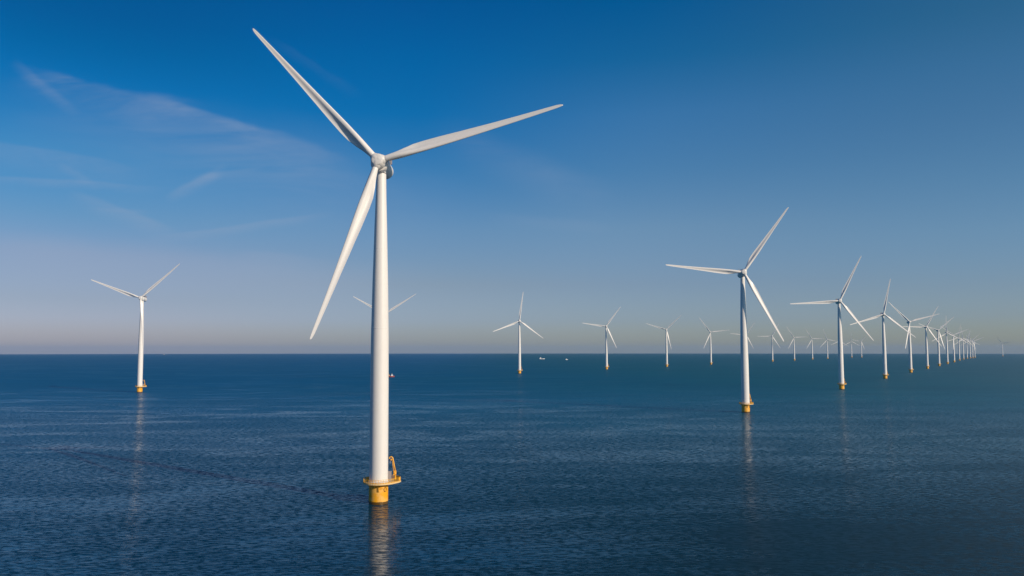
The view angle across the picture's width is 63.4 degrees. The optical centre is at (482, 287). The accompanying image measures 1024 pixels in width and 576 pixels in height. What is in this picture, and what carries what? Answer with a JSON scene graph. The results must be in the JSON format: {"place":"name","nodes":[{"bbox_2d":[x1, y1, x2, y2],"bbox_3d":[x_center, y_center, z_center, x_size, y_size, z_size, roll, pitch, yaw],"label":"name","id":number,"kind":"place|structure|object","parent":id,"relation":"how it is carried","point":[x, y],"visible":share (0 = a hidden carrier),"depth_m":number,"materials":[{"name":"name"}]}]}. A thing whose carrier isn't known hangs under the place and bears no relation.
{"place":"outdoors","nodes":[
{"label":"outdoors","id":0,"kind":"place"},
{"bbox_2d":[0,353,1023,575],"bbox_3d":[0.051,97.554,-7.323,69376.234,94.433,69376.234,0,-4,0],"label":"water","id":1,"kind":"structure","parent":0,"point":[623,464],"depth_m":361.92,"materials":[{"name":"blue liquid"}]},
{"bbox_2d":[91,264,178,391],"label":"wind turbine","id":2,"kind":"object","parent":1,"relation":"in","point":[142,299],"visible":1,"depth_m":1005.00,"materials":[{"name":"white metal"}]},
{"bbox_2d":[353,294,414,375],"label":"wind turbine","id":3,"kind":"object","parent":1,"relation":"in","point":[394,307],"visible":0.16,"depth_m":1445.17,"materials":[{"name":"white metal"}]},
{"bbox_2d":[253,28,562,504],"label":"wind turbine","id":4,"kind":"object","parent":1,"relation":"in","point":[378,480],"visible":1,"depth_m":276.23,"materials":[{"name":"white metal"}]},
{"bbox_2d":[493,295,542,373],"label":"wind turbine","id":5,"kind":"object","parent":1,"relation":"in","point":[519,370],"visible":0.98,"depth_m":1799.63,"materials":[{"name":"white metal"}]},
{"bbox_2d":[584,308,619,368],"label":"wind turbine","id":6,"kind":"object","parent":1,"relation":"in","point":[606,356],"visible":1,"depth_m":2192.21,"materials":[{"name":"white metal"}]},
{"bbox_2d":[646,316,679,366],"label":"wind turbine","id":7,"kind":"object","parent":1,"relation":"in","point":[666,364],"visible":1,"depth_m":2536.85,"materials":[{"name":"white metal"}]},
{"bbox_2d":[700,319,726,364],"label":"wind turbine","id":8,"kind":"object","parent":1,"relation":"in","point":[711,362],"visible":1,"depth_m":2929.40,"materials":[{"name":"white metal"}]},
{"bbox_2d":[665,207,788,412],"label":"wind turbine","id":9,"kind":"object","parent":1,"relation":"in","point":[745,403],"visible":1,"depth_m":676.74,"materials":[{"name":"white metal"}]},
{"bbox_2d":[761,324,779,361],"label":"wind turbine","id":10,"kind":"object","parent":1,"relation":"in","point":[772,343],"visible":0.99,"depth_m":3720.54,"materials":[{"name":"white metal"}]},
{"bbox_2d":[788,329,798,360],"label":"wind turbine","id":11,"kind":"object","parent":1,"relation":"in","point":[793,344],"visible":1,"depth_m":4116.66,"materials":[{"name":"white metal"}]},
{"bbox_2d":[806,330,823,359],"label":"wind turbine","id":12,"kind":"object","parent":1,"relation":"in","point":[812,344],"visible":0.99,"depth_m":4567.58,"materials":[{"name":"white metal"}]},
{"bbox_2d":[823,332,837,358],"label":"wind turbine","id":13,"kind":"object","parent":1,"relation":"in","point":[827,345],"visible":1,"depth_m":4899.86,"materials":[{"name":"white metal"}]},
{"bbox_2d":[791,257,873,389],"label":"wind turbine","id":14,"kind":"object","parent":1,"relation":"in","point":[842,383],"visible":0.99,"depth_m":1069.95,"materials":[{"name":"white metal"}]},
{"bbox_2d":[850,279,915,378],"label":"wind turbine","id":15,"kind":"object","parent":1,"relation":"in","point":[885,373],"visible":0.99,"depth_m":1465.98,"materials":[{"name":"white metal"}]},
{"bbox_2d":[891,304,937,372],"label":"wind turbine","id":16,"kind":"object","parent":1,"relation":"in","point":[910,369],"visible":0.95,"depth_m":1861.96,"materials":[{"name":"white metal"}]},
{"bbox_2d":[902,307,940,368],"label":"wind turbine","id":17,"kind":"object","parent":1,"relation":"in","point":[926,348],"visible":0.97,"depth_m":2246.19,"materials":[{"name":"white metal"}]},
{"bbox_2d":[920,317,953,365],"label":"wind turbine","id":18,"kind":"object","parent":1,"relation":"in","point":[938,347],"visible":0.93,"depth_m":2643.34,"materials":[{"name":"white metal"}]},
{"bbox_2d":[933,322,963,363],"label":"wind turbine","id":19,"kind":"object","parent":1,"relation":"in","point":[946,333],"visible":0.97,"depth_m":3044.44,"materials":[{"name":"white metal"}]},
{"bbox_2d":[942,327,967,361],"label":"wind turbine","id":20,"kind":"object","parent":1,"relation":"in","point":[953,344],"visible":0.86,"depth_m":3477.39,"materials":[{"name":"white metal"}]},
{"bbox_2d":[949,325,969,360],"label":"wind turbine","id":21,"kind":"object","parent":1,"relation":"in","point":[959,345],"visible":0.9,"depth_m":4070.12,"materials":[{"name":"white metal"}]},
{"bbox_2d":[954,327,973,359],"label":"wind turbine","id":22,"kind":"object","parent":1,"relation":"in","point":[962,344],"visible":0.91,"depth_m":4546.75,"materials":[{"name":"white metal"}]},
{"bbox_2d":[959,332,973,358],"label":"wind turbine","id":23,"kind":"object","parent":1,"relation":"in","point":[966,346],"visible":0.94,"depth_m":4938.45,"materials":[{"name":"white metal"}]},
{"bbox_2d":[964,331,976,357],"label":"wind turbine","id":24,"kind":"object","parent":1,"relation":"in","point":[969,345],"visible":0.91,"depth_m":5240.62,"materials":[{"name":"white metal"}]},
{"bbox_2d":[0,0,1023,353],"label":"sky","id":25,"kind":"structure","parent":0,"point":[140,140],"materials":[{"name":"blue"}]}
]}

